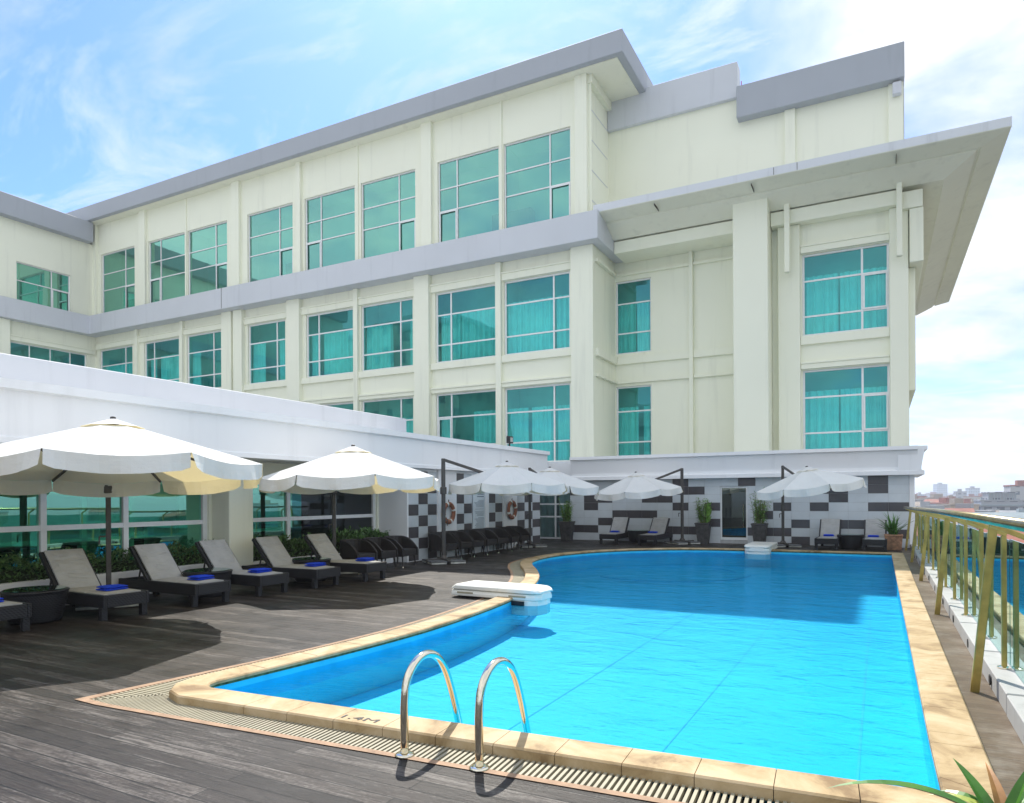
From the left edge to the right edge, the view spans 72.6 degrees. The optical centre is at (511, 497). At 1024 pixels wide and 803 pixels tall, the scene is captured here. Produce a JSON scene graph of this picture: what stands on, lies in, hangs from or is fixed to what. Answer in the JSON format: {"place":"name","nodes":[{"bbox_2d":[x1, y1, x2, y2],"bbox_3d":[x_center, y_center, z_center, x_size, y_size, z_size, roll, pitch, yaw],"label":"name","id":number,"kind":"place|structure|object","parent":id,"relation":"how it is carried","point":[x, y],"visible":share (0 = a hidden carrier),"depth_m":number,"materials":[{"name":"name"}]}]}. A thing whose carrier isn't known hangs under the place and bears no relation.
{"place":"outdoors","nodes":[
{"label":"outdoors","id":0,"kind":"place"},
{"bbox_2d":[0,538,909,802],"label":"deck","id":1,"kind":"structure","parent":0,"point":[59,743],"depth_m":5.47,"materials":[{"name":"wood"}]},
{"bbox_2d":[0,599,31,630],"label":"sun lounger","id":2,"kind":"object","parent":1,"relation":"on","point":[11,610],"visible":0.94,"depth_m":8.46,"materials":[{"name":"grey wicker"}]},
{"bbox_2d":[0,585,69,624],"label":"wicker table","id":3,"kind":"object","parent":1,"relation":"on","point":[48,602],"visible":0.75,"depth_m":9.00,"materials":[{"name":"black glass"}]},
{"bbox_2d":[38,548,148,620],"bbox_3d":[-6.031,1.192,9.905,1.880,0.880,0.640,0,0,29],"label":"sun lounger","id":4,"kind":"object","parent":1,"relation":"on","point":[73,570],"visible":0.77,"depth_m":9.83,"materials":[{"name":"grey fabric"}]},
{"bbox_2d":[96,584,127,590],"bbox_3d":[-5.504,1.232,9.597,0.240,0.070,0.310,0,0,29],"label":"folded towel","id":5,"kind":"object","parent":4,"relation":"on","point":[112,587],"visible":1,"depth_m":9.52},
{"bbox_2d":[0,539,213,605],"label":"hedge planter","id":6,"kind":"object","parent":1,"relation":"on","point":[36,575],"visible":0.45,"depth_m":11.19,"materials":[{"name":"white paint"}]},
{"bbox_2d":[0,416,262,610],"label":"patio umbrella","id":7,"kind":"object","parent":1,"relation":"on","point":[112,456],"visible":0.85,"depth_m":8.72,"materials":[{"name":"fabric"}]},
{"bbox_2d":[118,543,230,606],"bbox_3d":[-5.359,1.188,11.051,1.880,0.880,0.640,0,0,29],"label":"sun lounger","id":8,"kind":"object","parent":1,"relation":"on","point":[163,573],"visible":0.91,"depth_m":10.95,"materials":[{"name":"grey fabric"}]},
{"bbox_2d":[187,574,214,579],"bbox_3d":[-4.812,1.228,10.781,0.240,0.070,0.310,0,0,25],"label":"folded towel","id":9,"kind":"object","parent":8,"relation":"on","point":[200,577],"visible":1,"depth_m":10.69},
{"bbox_2d":[182,567,232,597],"bbox_3d":[-5.045,1.402,11.560,0.780,0.428,0.780,0,0,28],"label":"wicker table","id":10,"kind":"object","parent":1,"relation":"on","point":[221,573],"visible":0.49,"depth_m":11.36,"materials":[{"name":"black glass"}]},
{"bbox_2d":[194,539,288,596],"bbox_3d":[-4.796,1.185,12.118,1.880,0.880,0.640,0,0,28],"label":"sun lounger","id":11,"kind":"object","parent":1,"relation":"on","point":[217,553],"visible":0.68,"depth_m":12.01,"materials":[{"name":"grey fabric"}]},
{"bbox_2d":[247,568,271,572],"bbox_3d":[-4.271,1.225,11.807,0.240,0.070,0.310,0,0,32],"label":"folded towel","id":12,"kind":"object","parent":11,"relation":"on","point":[257,570],"visible":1,"depth_m":11.72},
{"bbox_2d":[253,532,316,564],"bbox_3d":[-4.800,1.191,14.772,0.541,0.868,2.112,0,0,28],"label":"hedge planter","id":13,"kind":"object","parent":1,"relation":"on","point":[299,547],"visible":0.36,"depth_m":14.82,"materials":[{"name":"white paint"}]},
{"bbox_2d":[241,536,340,588],"bbox_3d":[-4.164,1.182,13.104,1.880,0.880,0.640,0,0,27],"label":"sun lounger","id":14,"kind":"object","parent":1,"relation":"on","point":[277,558],"visible":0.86,"depth_m":12.98,"materials":[{"name":"grey fabric"}]},
{"bbox_2d":[304,562,325,566],"bbox_3d":[-3.618,1.222,12.831,0.240,0.070,0.310,0,0,28],"label":"folded towel","id":15,"kind":"object","parent":14,"relation":"on","point":[313,564],"visible":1,"depth_m":12.74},
{"bbox_2d":[292,557,330,581],"bbox_3d":[-3.939,1.397,13.657,0.780,0.428,0.780,0,0,28],"label":"wicker table","id":16,"kind":"object","parent":1,"relation":"on","point":[304,560],"visible":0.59,"depth_m":13.39,"materials":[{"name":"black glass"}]},
{"bbox_2d":[303,533,386,581],"bbox_3d":[-3.486,1.178,14.088,1.880,0.880,0.640,0,0,26],"label":"sun lounger","id":17,"kind":"object","parent":1,"relation":"on","point":[322,545],"visible":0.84,"depth_m":13.95,"materials":[{"name":"grey fabric"}]},
{"bbox_2d":[355,557,374,560],"bbox_3d":[-2.921,1.218,13.854,0.240,0.070,0.310,0,0,24],"label":"folded towel","id":18,"kind":"object","parent":17,"relation":"on","point":[366,559],"visible":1,"depth_m":13.76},
{"bbox_2d":[259,444,439,573],"bbox_3d":[-3.286,0.296,13.494,4.009,2.618,3.256,0,0,43],"label":"patio umbrella","id":19,"kind":"object","parent":1,"relation":"on","point":[352,469],"visible":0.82,"depth_m":12.33,"materials":[{"name":"fabric"}]},
{"bbox_2d":[340,539,377,573],"bbox_3d":[-3.376,1.259,15.102,0.672,0.719,0.640,0,0,31],"label":"tub armchair","id":20,"kind":"object","parent":1,"relation":"on","point":[354,548],"visible":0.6,"depth_m":15.07,"materials":[{"name":"brown wicker"}]},
{"bbox_2d":[328,526,392,563],"bbox_3d":[-3.611,1.120,16.672,0.719,0.998,1.894,0,0,28],"label":"hedge planter","id":21,"kind":"object","parent":1,"relation":"on","point":[358,533],"visible":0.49,"depth_m":16.44,"materials":[{"name":"white paint"}]},
{"bbox_2d":[362,537,397,568],"bbox_3d":[-3.033,1.258,15.754,0.672,0.719,0.640,0,0,25],"label":"tub armchair","id":22,"kind":"object","parent":1,"relation":"on","point":[386,548],"visible":0.66,"depth_m":15.86,"materials":[{"name":"brown wicker"}]},
{"bbox_2d":[384,535,417,567],"bbox_3d":[-2.670,1.256,16.400,0.672,0.719,0.640,0,0,26],"label":"tub armchair","id":23,"kind":"object","parent":1,"relation":"on","point":[405,546],"visible":0.75,"depth_m":16.48,"materials":[{"name":"brown wicker"}]},
{"bbox_2d":[428,532,458,558],"bbox_3d":[-1.823,1.251,18.091,0.672,0.719,0.640,0,0,27],"label":"tub armchair","id":24,"kind":"object","parent":1,"relation":"on","point":[435,541],"visible":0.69,"depth_m":17.90,"materials":[{"name":"brown wicker"}]},
{"bbox_2d":[446,531,473,557],"bbox_3d":[-1.479,1.249,18.701,0.672,0.719,0.640,0,0,28],"label":"tub armchair","id":25,"kind":"object","parent":1,"relation":"on","point":[465,540],"visible":0.63,"depth_m":18.81,"materials":[{"name":"brown wicker"}]},
{"bbox_2d":[395,650,530,771],"bbox_3d":[-0.275,1.507,4.524,0.644,1.032,0.824,0,0,28],"label":"pool ladder","id":26,"kind":"object","parent":1,"relation":"on","point":[479,765],"visible":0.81,"depth_m":4.33,"materials":[{"name":"metal"}]},
{"bbox_2d":[458,530,485,556],"bbox_3d":[-1.170,1.248,19.330,0.672,0.719,0.640,0,0,29],"label":"tub armchair","id":27,"kind":"object","parent":1,"relation":"on","point":[478,539],"visible":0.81,"depth_m":19.43,"materials":[{"name":"brown wicker"}]},
{"bbox_2d":[471,529,498,554],"bbox_3d":[-0.826,1.246,19.941,0.672,0.719,0.640,0,0,30],"label":"tub armchair","id":28,"kind":"object","parent":1,"relation":"on","point":[491,537],"visible":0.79,"depth_m":20.03,"materials":[{"name":"brown wicker"}]},
{"bbox_2d":[422,458,566,564],"bbox_3d":[-0.346,0.305,17.588,2.980,2.569,3.619,0,0,45],"label":"cantilever umbrella","id":29,"kind":"object","parent":1,"relation":"on","point":[506,478],"visible":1,"depth_m":17.02,"materials":[{"name":"fabric"}]},
{"bbox_2d":[483,528,509,552],"bbox_3d":[-0.517,1.244,20.570,0.672,0.719,0.640,0,0,31],"label":"tub armchair","id":30,"kind":"object","parent":1,"relation":"on","point":[503,536],"visible":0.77,"depth_m":20.69,"materials":[{"name":"brown wicker"}]},
{"bbox_2d":[495,527,520,551],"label":"tub armchair","id":31,"kind":"object","parent":1,"relation":"on","point":[514,535],"visible":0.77,"depth_m":21.29,"materials":[{"name":"brown wicker"}]},
{"bbox_2d":[506,526,529,549],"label":"tub armchair","id":32,"kind":"object","parent":1,"relation":"on","point":[523,533],"visible":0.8,"depth_m":21.92,"materials":[{"name":"brown wicker"}]},
{"bbox_2d":[499,467,599,547],"bbox_3d":[0.884,0.299,21.175,2.980,2.569,3.769,0,0,-40],"label":"cantilever umbrella","id":33,"kind":"object","parent":1,"relation":"on","point":[576,486],"visible":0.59,"depth_m":20.26,"materials":[{"name":"fabric"}]},
{"bbox_2d":[557,498,574,540],"bbox_3d":[2.053,0.780,25.924,0.705,1.618,0.738,0,0,28],"label":"potted bamboo","id":34,"kind":"object","parent":1,"relation":"on","point":[566,526],"visible":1,"depth_m":25.82,"materials":[{"name":"stone"}]},
{"bbox_2d":[169,548,993,802],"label":"pool coping","id":35,"kind":"object","parent":1,"relation":"on","point":[952,732],"visible":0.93,"depth_m":4.58,"materials":[{"name":"beige stone"}]},
{"bbox_2d":[451,580,552,615],"bbox_3d":[-0.146,1.595,11.181,1.600,0.412,0.616,0,0,31],"label":"pool filter","id":36,"kind":"object","parent":35,"relation":"on","point":[524,596],"visible":0.96,"depth_m":10.81,"materials":[{"name":"white plastic"}]},
{"bbox_2d":[599,517,629,543],"bbox_3d":[3.687,1.141,24.692,0.640,0.880,1.880,0,0,25],"label":"sun lounger","id":37,"kind":"object","parent":1,"relation":"on","point":[620,525],"visible":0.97,"depth_m":24.82,"materials":[{"name":"grey fabric"}]},
{"bbox_2d":[627,530,648,542],"bbox_3d":[4.451,1.353,24.619,0.780,0.428,0.780,0,0,28],"label":"wicker table","id":38,"kind":"object","parent":1,"relation":"on","point":[632,535],"visible":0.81,"depth_m":24.35,"materials":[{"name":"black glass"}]},
{"bbox_2d":[594,468,700,544],"bbox_3d":[4.450,0.281,23.424,3.542,2.568,2.796,0,0,-42],"label":"cantilever umbrella","id":39,"kind":"object","parent":1,"relation":"on","point":[635,485],"visible":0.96,"depth_m":22.49,"materials":[{"name":"fabric"}]},
{"bbox_2d":[637,517,672,544],"bbox_3d":[4.942,1.134,24.030,0.640,0.880,1.880,0,0,30],"label":"sun lounger","id":40,"kind":"object","parent":1,"relation":"on","point":[660,526],"visible":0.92,"depth_m":24.16,"materials":[{"name":"grey fabric"}]},
{"bbox_2d":[692,497,712,543],"bbox_3d":[6.542,0.763,23.809,0.718,1.604,0.725,0,0,28],"label":"potted bamboo","id":41,"kind":"object","parent":1,"relation":"on","point":[703,529],"visible":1,"depth_m":23.66,"materials":[{"name":"plant"}]},
{"bbox_2d":[747,488,771,541],"bbox_3d":[8.156,0.582,22.948,0.776,1.951,0.678,0,0,37],"label":"potted bamboo","id":42,"kind":"object","parent":1,"relation":"on","point":[759,530],"visible":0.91,"depth_m":22.82,"materials":[{"name":"plant"}]},
{"bbox_2d":[744,542,777,559],"bbox_3d":[7.389,1.555,20.691,0.736,0.412,1.750,0,0,28],"label":"pool filter","id":43,"kind":"object","parent":1,"relation":"on","point":[761,548],"visible":0.91,"depth_m":19.97,"materials":[{"name":"white plastic"}]},
{"bbox_2d":[756,466,865,546],"bbox_3d":[8.770,0.257,20.439,2.875,2.570,4.063,0,0,25],"label":"cantilever umbrella","id":44,"kind":"object","parent":1,"relation":"on","point":[806,481],"visible":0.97,"depth_m":19.12,"materials":[{"name":"fabric"}]},
{"bbox_2d":[814,519,841,549],"bbox_3d":[9.821,1.109,21.606,0.640,0.880,1.880,0,0,29],"label":"sun lounger","id":45,"kind":"object","parent":1,"relation":"on","point":[830,526],"visible":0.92,"depth_m":21.80,"materials":[{"name":"grey fabric"}]},
{"bbox_2d":[837,534,864,548],"bbox_3d":[10.315,1.322,21.245,0.780,0.428,0.780,0,0,28],"label":"wicker table","id":46,"kind":"object","parent":1,"relation":"on","point":[850,541],"visible":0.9,"depth_m":20.96,"materials":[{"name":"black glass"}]},
{"bbox_2d":[862,519,886,550],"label":"sun lounger","id":47,"kind":"object","parent":1,"relation":"on","point":[871,527],"visible":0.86,"depth_m":21.20,"materials":[{"name":"grey fabric"}]},
{"bbox_2d":[874,512,914,549],"bbox_3d":[11.217,0.949,20.630,1.291,1.184,1.040,0,0,-21],"label":"terracotta planter","id":48,"kind":"object","parent":1,"relation":"on","point":[893,537],"visible":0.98,"depth_m":20.53,"materials":[{"name":"ceramic"}]},
{"bbox_2d":[826,759,1023,802],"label":"strap leaf plant","id":49,"kind":"object","parent":1,"relation":"on","point":[1016,794],"visible":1,"depth_m":2.79,"materials":[{"name":"plant"}]},
{"bbox_2d":[0,0,1023,493],"label":"sky","id":50,"kind":"structure","parent":0,"point":[101,100],"materials":[{"name":"blue"}]},
{"bbox_2d":[297,552,926,758],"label":"pool water","id":51,"kind":"structure","parent":0,"point":[743,567],"depth_m":13.52,"materials":[{"name":"liquid"}]},
{"bbox_2d":[330,565,928,786],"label":"pool floor","id":52,"kind":"structure","parent":0,"point":[775,725],"depth_m":7.83,"materials":[{"name":"tile"}]},
{"bbox_2d":[211,549,939,802],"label":"pool wall","id":53,"kind":"structure","parent":52,"relation":"on","point":[326,680],"depth_m":7.90,"materials":[{"name":"tile"}]},
{"bbox_2d":[328,565,873,780],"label":"pool floor joints","id":54,"kind":"object","parent":52,"relation":"on","point":[859,751],"visible":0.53,"depth_m":7.59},
{"bbox_2d":[918,501,929,507],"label":"city building","id":55,"kind":"structure","parent":0,"point":[923,504],"depth_m":282.26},
{"bbox_2d":[919,506,944,520],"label":"city building","id":56,"kind":"structure","parent":0,"point":[939,507],"depth_m":188.39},
{"bbox_2d":[933,483,946,495],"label":"city building","id":57,"kind":"structure","parent":0,"point":[939,488],"depth_m":993.78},
{"bbox_2d":[930,498,971,505],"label":"city building","id":58,"kind":"structure","parent":0,"point":[943,500],"depth_m":287.04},
{"bbox_2d":[936,498,979,509],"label":"city building","id":59,"kind":"structure","parent":0,"point":[952,502],"depth_m":244.64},
{"bbox_2d":[953,489,966,497],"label":"city building","id":60,"kind":"structure","parent":0,"point":[959,493],"depth_m":596.28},
{"bbox_2d":[901,550,1023,796],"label":"walkway","id":61,"kind":"structure","parent":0,"point":[1002,743],"depth_m":5.34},
{"bbox_2d":[963,494,980,499],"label":"city building","id":62,"kind":"structure","parent":0,"point":[971,496],"depth_m":570.94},
{"bbox_2d":[965,486,979,495],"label":"city building","id":63,"kind":"structure","parent":0,"point":[973,490],"depth_m":795.23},
{"bbox_2d":[976,528,1023,542],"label":"city building","id":64,"kind":"structure","parent":0,"point":[1009,537],"depth_m":68.18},
{"bbox_2d":[997,510,1015,511],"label":"city building","id":65,"kind":"structure","parent":0,"point":[1006,510],"depth_m":231.77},
{"bbox_2d":[1003,480,1023,499],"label":"city building","id":66,"kind":"structure","parent":0,"point":[1018,486],"depth_m":296.77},
{"label":"city ground","id":67,"kind":"structure","parent":0,"visible":0},
{"bbox_2d":[924,499,938,501],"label":"city building","id":68,"kind":"structure","parent":67,"relation":"on","point":[933,500],"depth_m":337.62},
{"bbox_2d":[928,494,956,498],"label":"city building","id":69,"kind":"structure","parent":67,"relation":"on","point":[935,496],"depth_m":389.33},
{"bbox_2d":[945,508,974,511],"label":"city building","id":70,"kind":"structure","parent":67,"relation":"on","point":[965,509],"depth_m":204.18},
{"bbox_2d":[955,503,995,511],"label":"city building","id":71,"kind":"structure","parent":67,"relation":"on","point":[964,505],"depth_m":206.09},
{"bbox_2d":[958,512,1023,528],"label":"city building","id":72,"kind":"structure","parent":67,"relation":"on","point":[1014,514],"depth_m":148.95,"materials":[{"name":"metal"}]},
{"bbox_2d":[973,492,1023,509],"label":"city building","id":73,"kind":"structure","parent":67,"relation":"on","point":[1001,500],"depth_m":255.87,"materials":[{"name":"concrete"}]},
{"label":"terrace base","id":74,"kind":"structure","parent":0,"visible":0},
{"bbox_2d":[0,353,549,570],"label":"pool house","id":75,"kind":"structure","parent":74,"relation":"on","point":[38,397],"depth_m":14.26,"materials":[{"name":"beige paint"}]},
{"bbox_2d":[0,481,206,567],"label":"window","id":76,"kind":"structure","parent":75,"relation":"in","point":[42,527],"depth_m":11.89,"materials":[{"name":"white metal"}]},
{"bbox_2d":[253,491,375,548],"bbox_3d":[-4.480,0.438,16.070,0.100,1.670,4.050,0,0,28],"label":"window","id":77,"kind":"structure","parent":75,"relation":"in","point":[355,511],"depth_m":16.39,"materials":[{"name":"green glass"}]},
{"bbox_2d":[446,500,455,523],"bbox_3d":[-1.711,0.382,18.900,0.105,0.669,0.614,0,0,28],"label":"life ring","id":78,"kind":"object","parent":75,"relation":"attached to","point":[453,510],"visible":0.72,"depth_m":18.98,"materials":[{"name":"orange plastic"}]},
{"bbox_2d":[472,493,484,528],"bbox_3d":[-0.979,0.410,20.470,0.032,1.150,0.670,0,0,28],"label":"notice board","id":79,"kind":"object","parent":75,"relation":"attached to","point":[478,511],"visible":0.88,"depth_m":20.43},
{"bbox_2d":[506,436,512,445],"bbox_3d":[-0.065,-1.760,21.735,0.128,0.320,0.260,0,0,28],"label":"flood lamp","id":80,"kind":"object","parent":75,"relation":"on","point":[509,439],"visible":0.98,"depth_m":21.65,"materials":[{"name":"black plastic"}]},
{"bbox_2d":[507,500,516,518],"bbox_3d":[0.005,0.353,22.156,0.105,0.669,0.614,0,0,28],"label":"life ring","id":81,"kind":"object","parent":75,"relation":"attached to","point":[510,503],"visible":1,"depth_m":22.07,"materials":[{"name":"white plastic"}]},
{"bbox_2d":[76,557,793,802],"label":"drain grating","id":82,"kind":"object","parent":74,"relation":"on","point":[153,699],"visible":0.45,"depth_m":4.55,"materials":[{"name":"plastic"}]},
{"bbox_2d":[0,28,1011,461],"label":"hotel building","id":83,"kind":"structure","parent":74,"relation":"on","point":[596,246],"depth_m":31.19,"materials":[{"name":"beige paint"}]},
{"bbox_2d":[16,261,69,310],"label":"window","id":84,"kind":"structure","parent":83,"relation":"in","point":[37,285],"depth_m":43.04,"materials":[{"name":"teal glass"}]},
{"bbox_2d":[10,341,85,366],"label":"window","id":85,"kind":"structure","parent":83,"relation":"in","point":[50,349],"depth_m":43.37,"materials":[{"name":"teal glass"}]},
{"bbox_2d":[101,345,132,373],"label":"window","id":86,"kind":"structure","parent":83,"relation":"in","point":[127,367],"depth_m":45.17,"materials":[{"name":"teal glass"}]},
{"bbox_2d":[103,246,134,312],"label":"window","id":87,"kind":"structure","parent":83,"relation":"in","point":[118,266],"depth_m":44.88,"materials":[{"name":"teal glass"}]},
{"bbox_2d":[146,337,178,381],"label":"window","id":88,"kind":"structure","parent":83,"relation":"in","point":[169,363],"depth_m":43.13,"materials":[{"name":"teal glass"}]},
{"bbox_2d":[150,233,184,302],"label":"window","id":89,"kind":"structure","parent":83,"relation":"in","point":[167,255],"depth_m":42.66,"materials":[{"name":"teal glass"}]},
{"bbox_2d":[188,330,220,387],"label":"window","id":90,"kind":"structure","parent":83,"relation":"in","point":[197,362],"depth_m":41.73,"materials":[{"name":"teal glass"}]},
{"bbox_2d":[189,221,226,294],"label":"window","id":91,"kind":"structure","parent":83,"relation":"in","point":[207,245],"depth_m":40.96,"materials":[{"name":"teal glass"}]},
{"bbox_2d":[249,320,284,383],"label":"window","id":92,"kind":"structure","parent":83,"relation":"in","point":[259,357],"depth_m":39.28,"materials":[{"name":"teal glass"}]},
{"bbox_2d":[249,203,292,281],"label":"window","id":93,"kind":"structure","parent":83,"relation":"in","point":[271,230],"depth_m":38.57,"materials":[{"name":"teal glass"}]},
{"bbox_2d":[307,308,352,377],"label":"window","id":94,"kind":"structure","parent":83,"relation":"in","point":[338,345],"depth_m":36.89,"materials":[{"name":"teal glass"}]},
{"bbox_2d":[306,186,354,269],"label":"window","id":95,"kind":"structure","parent":83,"relation":"in","point":[330,217],"depth_m":36.57,"materials":[{"name":"teal glass"}]},
{"bbox_2d":[324,402,352,405],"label":"window","id":96,"kind":"structure","parent":83,"relation":"in","point":[347,402],"depth_m":36.29,"materials":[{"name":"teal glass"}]},
{"bbox_2d":[362,298,412,370],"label":"window","id":97,"kind":"structure","parent":83,"relation":"in","point":[380,350],"depth_m":35.35,"materials":[{"name":"teal glass"}]},
{"bbox_2d":[363,397,412,432],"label":"window","id":98,"kind":"structure","parent":83,"relation":"in","point":[409,421],"depth_m":34.59,"materials":[{"name":"teal glass"}]},
{"bbox_2d":[362,170,415,257],"bbox_3d":[-6.123,-13.878,34.764,3.370,4.220,0.120,0,0,28],"label":"window","id":99,"kind":"structure","parent":83,"relation":"in","point":[388,204],"depth_m":34.80,"materials":[{"name":"teal glass"}]},
{"bbox_2d":[436,284,494,362],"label":"window","id":100,"kind":"structure","parent":83,"relation":"in","point":[465,335],"depth_m":33.02,"materials":[{"name":"teal glass"}]},
{"bbox_2d":[437,389,495,443],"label":"window","id":101,"kind":"structure","parent":83,"relation":"in","point":[484,421],"depth_m":32.76,"materials":[{"name":"teal glass"}]},
{"bbox_2d":[439,147,498,241],"bbox_3d":[-2.010,-13.900,32.595,3.330,4.220,0.120,0,0,28],"label":"window","id":102,"kind":"structure","parent":83,"relation":"in","point":[469,184],"depth_m":32.61,"materials":[{"name":"teal glass"}]},
{"bbox_2d":[504,127,570,227],"bbox_3d":[1.135,-13.916,30.937,3.280,4.220,0.120,0,0,28],"label":"window","id":103,"kind":"structure","parent":83,"relation":"in","point":[538,168],"depth_m":30.94,"materials":[{"name":"teal glass"}]},
{"bbox_2d":[505,271,569,354],"bbox_3d":[1.232,-8.107,31.150,3.240,3.400,0.499,0,0,28],"label":"window","id":104,"kind":"structure","parent":83,"relation":"in","point":[531,323],"depth_m":31.29,"materials":[{"name":"teal glass"}]},
{"bbox_2d":[505,383,570,461],"bbox_3d":[1.259,-3.242,31.152,3.240,3.470,0.504,0,0,28],"label":"window","id":105,"kind":"structure","parent":83,"relation":"in","point":[544,432],"depth_m":31.15,"materials":[{"name":"teal glass"}]},
{"bbox_2d":[616,278,650,354],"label":"window","id":106,"kind":"structure","parent":83,"relation":"in","point":[626,335],"depth_m":31.88,"materials":[{"name":"teal glass"}]},
{"bbox_2d":[617,385,651,455],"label":"window","id":107,"kind":"structure","parent":83,"relation":"in","point":[628,441],"depth_m":31.92,"materials":[{"name":"teal glass"}]},
{"bbox_2d":[802,243,888,335],"bbox_3d":[12.824,-7.882,26.857,2.990,3.230,0.535,0,0,28],"label":"window","id":108,"kind":"structure","parent":83,"relation":"in","point":[864,294],"depth_m":26.90,"materials":[{"name":"teal glass"}]},
{"bbox_2d":[803,364,889,448],"bbox_3d":[12.848,-3.352,26.857,2.990,3.270,0.534,0,0,28],"label":"window","id":109,"kind":"structure","parent":83,"relation":"in","point":[865,412],"depth_m":26.89,"materials":[{"name":"teal glass"}]},
{"bbox_2d":[540,445,927,547],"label":"podium building","id":110,"kind":"structure","parent":74,"relation":"on","point":[726,484],"depth_m":23.64,"materials":[{"name":"paint"}]},
{"bbox_2d":[540,493,569,538],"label":"window","id":111,"kind":"structure","parent":110,"relation":"in","point":[548,504],"depth_m":27.57,"materials":[{"name":"grey glass"}]},
{"bbox_2d":[720,486,747,539],"bbox_3d":[7.595,0.525,23.856,0.900,1.830,0.114,0,0,28],"label":"door","id":112,"kind":"structure","parent":110,"relation":"in","point":[733,500],"depth_m":23.87,"materials":[{"name":"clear glass"}]},
{"bbox_2d":[903,506,1023,744],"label":"glass railing","id":113,"kind":"object","parent":74,"relation":"on","point":[975,577],"visible":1,"depth_m":6.34,"materials":[{"name":"paint"}]}
]}

